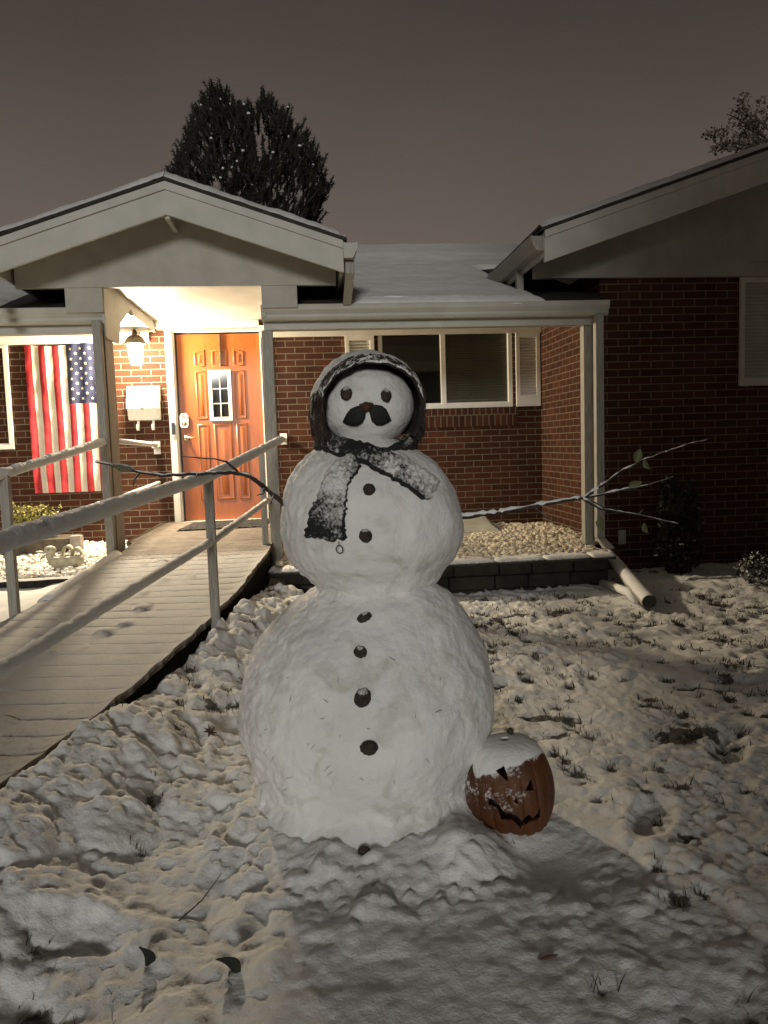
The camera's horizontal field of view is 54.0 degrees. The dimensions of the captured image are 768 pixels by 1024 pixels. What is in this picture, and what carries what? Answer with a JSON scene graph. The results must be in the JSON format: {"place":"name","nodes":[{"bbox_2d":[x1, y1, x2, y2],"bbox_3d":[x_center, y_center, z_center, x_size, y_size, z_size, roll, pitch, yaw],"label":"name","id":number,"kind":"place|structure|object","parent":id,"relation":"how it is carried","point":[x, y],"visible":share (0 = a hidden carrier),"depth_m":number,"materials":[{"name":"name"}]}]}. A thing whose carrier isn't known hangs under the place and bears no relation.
{"place":"outdoors","nodes":[
{"label":"outdoors","id":0,"kind":"place"},
{"bbox_2d":[204,725,216,736],"bbox_3d":[-0.732,0.922,3.173,0.078,0.052,0.021,1,6,27],"label":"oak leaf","id":1,"kind":"object","parent":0,"point":[209,731],"visible":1,"depth_m":3.17,"materials":[{"name":"brown plant"}]},
{"bbox_2d":[0,560,767,1023],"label":"snowy lawn","id":2,"kind":"structure","parent":0,"point":[452,918],"depth_m":2.32,"materials":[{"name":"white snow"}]},
{"bbox_2d":[0,576,71,588],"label":"bed edging","id":3,"kind":"object","parent":2,"relation":"on","point":[36,582],"visible":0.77,"depth_m":5.80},
{"bbox_2d":[0,519,272,788],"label":"ramp","id":4,"kind":"structure","parent":2,"relation":"on","point":[144,641],"depth_m":4.16,"materials":[{"name":"brown wood"}]},
{"bbox_2d":[0,438,106,617],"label":"handrail","id":5,"kind":"object","parent":4,"relation":"attached to","point":[7,516],"visible":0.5,"depth_m":4.52,"materials":[{"name":"paint"}]},
{"bbox_2d":[0,436,284,678],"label":"handrail","id":6,"kind":"object","parent":4,"relation":"attached to","point":[14,536],"visible":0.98,"depth_m":3.01,"materials":[{"name":"paint"}]},
{"bbox_2d":[177,518,269,530],"bbox_3d":[-1.569,0.122,7.577,0.872,0.013,0.853,-2,5,-6],"label":"door mat","id":7,"kind":"object","parent":4,"relation":"on","point":[249,523],"depth_m":7.48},
{"bbox_2d":[139,946,155,965],"bbox_3d":[-0.612,1.154,1.960,0.040,0.075,0.035,-2,5,-6],"label":"curled leaf","id":8,"kind":"object","parent":2,"relation":"on","point":[150,956],"visible":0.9,"depth_m":1.95,"materials":[{"name":"plant"}]},
{"bbox_2d":[178,873,221,920],"bbox_3d":[-0.530,1.118,2.185,0.010,0.051,0.187,1,6,31],"label":"twig","id":9,"kind":"object","parent":2,"relation":"on","point":[198,902],"visible":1,"depth_m":2.17,"materials":[{"name":"brown wood"}]},
{"bbox_2d":[215,957,240,972],"bbox_3d":[-0.395,1.157,1.922,0.062,0.072,0.040,-2,5,-6],"label":"curled leaf","id":10,"kind":"object","parent":2,"relation":"on","point":[233,964],"visible":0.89,"depth_m":1.91,"materials":[{"name":"plant"}]},
{"bbox_2d":[160,77,334,224],"bbox_3d":[-2.731,-4.402,15.463,3.702,8.169,3.741,-2,5,-6],"label":"evergreen tree","id":11,"kind":"object","parent":2,"relation":"on","point":[299,155],"visible":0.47,"depth_m":14.25,"materials":[{"name":"green plant"}]},
{"bbox_2d":[358,845,369,854],"bbox_3d":[-0.063,1.081,2.408,0.039,0.027,0.036,-7,7,-43],"label":"fallen button","id":12,"kind":"object","parent":2,"relation":"on","point":[363,850],"visible":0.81,"depth_m":2.40,"materials":[{"name":"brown wood"}]},
{"bbox_2d":[0,142,767,569],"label":"house","id":13,"kind":"structure","parent":2,"relation":"on","point":[580,352],"depth_m":6.79,"materials":[{"name":"brick"}]},
{"bbox_2d":[0,345,14,449],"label":"window","id":14,"kind":"structure","parent":13,"relation":"in","point":[11,445],"depth_m":7.84,"materials":[{"name":"metal"}]},
{"bbox_2d":[24,343,101,492],"bbox_3d":[-3.255,-0.982,7.901,0.900,1.545,0.052,-2,5,-6],"label":"flag","id":15,"kind":"object","parent":13,"relation":"attached to","point":[61,393],"visible":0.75,"depth_m":7.89,"materials":[{"name":"multicoloured fabric"}]},
{"bbox_2d":[122,329,147,365],"bbox_3d":[-2.554,-1.734,7.772,0.244,0.446,0.360,-2,5,-6],"label":"wall lantern","id":16,"kind":"object","parent":13,"relation":"attached to","point":[134,339],"depth_m":7.67,"materials":[{"name":"white glass"}]},
{"bbox_2d":[119,439,160,453],"bbox_3d":[-2.338,-0.620,7.185,0.074,0.154,1.758,-2,5,-6],"label":"grab bar","id":17,"kind":"object","parent":13,"relation":"attached to","point":[156,445],"visible":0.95,"depth_m":7.38,"materials":[{"name":"metal"}]},
{"bbox_2d":[124,481,160,493],"bbox_3d":[-2.327,-0.213,7.207,0.040,0.090,1.731,-2,5,-5],"label":"grab bar","id":18,"kind":"object","parent":13,"relation":"attached to","point":[151,485],"visible":0.5,"depth_m":7.46,"materials":[{"name":"white metal"}]},
{"bbox_2d":[126,386,160,430],"bbox_3d":[-2.531,-1.095,7.942,0.341,0.464,0.140,-2,5,-6],"label":"mailbox","id":19,"kind":"object","parent":13,"relation":"attached to","point":[142,403],"visible":1,"depth_m":7.92,"materials":[{"name":"white metal"}]},
{"bbox_2d":[176,333,267,520],"bbox_3d":[-1.744,-0.909,8.116,0.886,1.991,0.134,-2,5,-6],"label":"door","id":20,"kind":"structure","parent":13,"relation":"in","point":[221,416],"depth_m":8.12,"materials":[{"name":"orange wood"}]},
{"bbox_2d":[277,433,286,444],"bbox_3d":[-1.008,-0.714,7.275,0.076,0.120,1.829,-2,5,-5],"label":"grab bar","id":21,"kind":"object","parent":13,"relation":"attached to","point":[284,435],"visible":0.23,"depth_m":8.17,"materials":[{"name":"metal"}]},
{"bbox_2d":[378,333,512,408],"bbox_3d":[0.681,-1.579,8.336,1.490,0.865,0.082,-2,5,-6],"label":"window","id":22,"kind":"structure","parent":13,"relation":"in","point":[425,355],"depth_m":8.37,"materials":[{"name":"glass"}]},
{"bbox_2d":[618,530,625,543],"bbox_3d":[2.161,0.229,6.844,0.070,0.130,0.019,-2,5,-6],"label":"outlet cover","id":23,"kind":"object","parent":13,"relation":"attached to","point":[621,536],"visible":1,"depth_m":6.83,"materials":[{"name":"grey paint"}]},
{"bbox_2d":[95,365,707,849],"bbox_3d":[0.079,0.329,2.713,1.888,1.721,1.474,1,6,28],"label":"snowman","id":24,"kind":"object","parent":2,"relation":"on","point":[365,717],"visible":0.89,"depth_m":2.50,"materials":[{"name":"white snow"}]},
{"bbox_2d":[308,349,427,452],"bbox_3d":[-0.066,-0.399,2.734,0.422,0.369,0.380,-2,5,-6],"label":"hood","id":25,"kind":"object","parent":24,"relation":"on","point":[348,361],"visible":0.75,"depth_m":2.60,"materials":[{"name":"black fabric"}]},
{"bbox_2d":[304,434,439,553],"bbox_3d":[-0.055,-0.086,2.696,0.470,0.395,0.508,-2,5,-6],"label":"scarf","id":26,"kind":"object","parent":24,"relation":"on","point":[327,513],"visible":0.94,"depth_m":2.49,"materials":[{"name":"black fabric"}]},
{"bbox_2d":[281,545,615,594],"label":"retaining wall","id":27,"kind":"structure","parent":2,"relation":"on","point":[467,575],"depth_m":6.05,"materials":[{"name":"concrete"}]},
{"bbox_2d":[465,727,554,835],"bbox_3d":[0.440,0.971,2.651,0.314,0.404,0.301,-2,5,-6],"label":"jack lantern","id":28,"kind":"object","parent":2,"relation":"on","point":[509,766],"visible":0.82,"depth_m":2.54,"materials":[{"name":"orange plant"}]},
{"bbox_2d":[538,954,558,960],"bbox_3d":[0.421,1.145,1.939,0.055,0.014,0.010,-2,5,-6],"label":"curled leaf","id":29,"kind":"object","parent":2,"relation":"on","point":[548,957],"visible":1,"depth_m":1.94,"materials":[{"name":"brown plant"}]},
{"bbox_2d":[599,579,638,604],"bbox_3d":[1.815,0.601,5.762,0.112,0.070,0.688,-2,5,-6],"label":"board end","id":30,"kind":"object","parent":2,"relation":"on","point":[623,590],"visible":0.94,"depth_m":5.77,"materials":[{"name":"beige wood"}]},
{"bbox_2d":[600,547,656,608],"bbox_3d":[1.922,0.494,6.021,0.110,0.248,1.465,-1,5,5],"label":"drain pipe","id":31,"kind":"object","parent":2,"relation":"on","point":[637,587],"visible":0.88,"depth_m":5.65,"materials":[{"name":"white plastic"}]},
{"bbox_2d":[653,474,706,574],"bbox_3d":[2.586,0.119,6.586,0.430,0.920,0.428,1,6,30],"label":"dark shrub","id":32,"kind":"object","parent":2,"relation":"on","point":[681,510],"visible":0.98,"depth_m":6.52,"materials":[{"name":"green plant"}]},
{"bbox_2d":[701,91,767,155],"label":"sparse tree","id":33,"kind":"object","parent":2,"relation":"on","point":[747,126],"visible":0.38,"depth_m":20.19,"materials":[{"name":"green plant"}]},
{"bbox_2d":[733,552,767,583],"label":"snowy shrub","id":34,"kind":"object","parent":2,"relation":"on","point":[746,570],"visible":1,"depth_m":5.89,"materials":[{"name":"green plant"}]},
{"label":"gravel bed","id":35,"kind":"structure","parent":2,"relation":"on","visible":0},
{"bbox_2d":[1,500,81,555],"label":"potted shrub","id":36,"kind":"object","parent":35,"relation":"on","point":[59,542],"visible":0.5,"depth_m":7.21,"materials":[{"name":"green plant"}]},
{"bbox_2d":[35,544,84,568],"bbox_3d":[-2.673,0.373,6.240,0.365,0.208,0.214,-2,5,-6],"label":"duck planter","id":37,"kind":"object","parent":35,"relation":"on","point":[63,559],"visible":0.94,"depth_m":6.17,"materials":[{"name":"stone"}]},
{"bbox_2d":[0,540,127,579],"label":"gravel","id":38,"kind":"structure","parent":35,"relation":"on","point":[33,565],"depth_m":6.46,"materials":[{"name":"beige gravel"}]},
{"bbox_2d":[69,535,83,552],"bbox_3d":[-2.952,0.316,7.244,0.100,0.180,0.105,-2,5,-6],"label":"paver block","id":39,"kind":"object","parent":35,"relation":"on","point":[76,540],"depth_m":7.19,"materials":[{"name":"concrete"}]},
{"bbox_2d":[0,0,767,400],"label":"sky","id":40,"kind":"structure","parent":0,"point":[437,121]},
{"bbox_2d":[275,522,607,568],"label":"gravel","id":41,"kind":"structure","parent":0,"point":[508,541],"depth_m":6.82,"materials":[{"name":"beige gravel"}]},
{"bbox_2d":[268,565,284,577],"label":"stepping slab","id":42,"kind":"structure","parent":41,"relation":"on","point":[273,572],"depth_m":6.02,"materials":[{"name":"grey concrete"}]},
{"bbox_2d":[463,516,502,533],"bbox_3d":[0.883,0.125,8.004,0.750,0.140,0.730,-2,5,-6],"label":"window well cover","id":43,"kind":"object","parent":41,"relation":"on","point":[482,524],"depth_m":7.79,"materials":[{"name":"plastic"}]}
]}

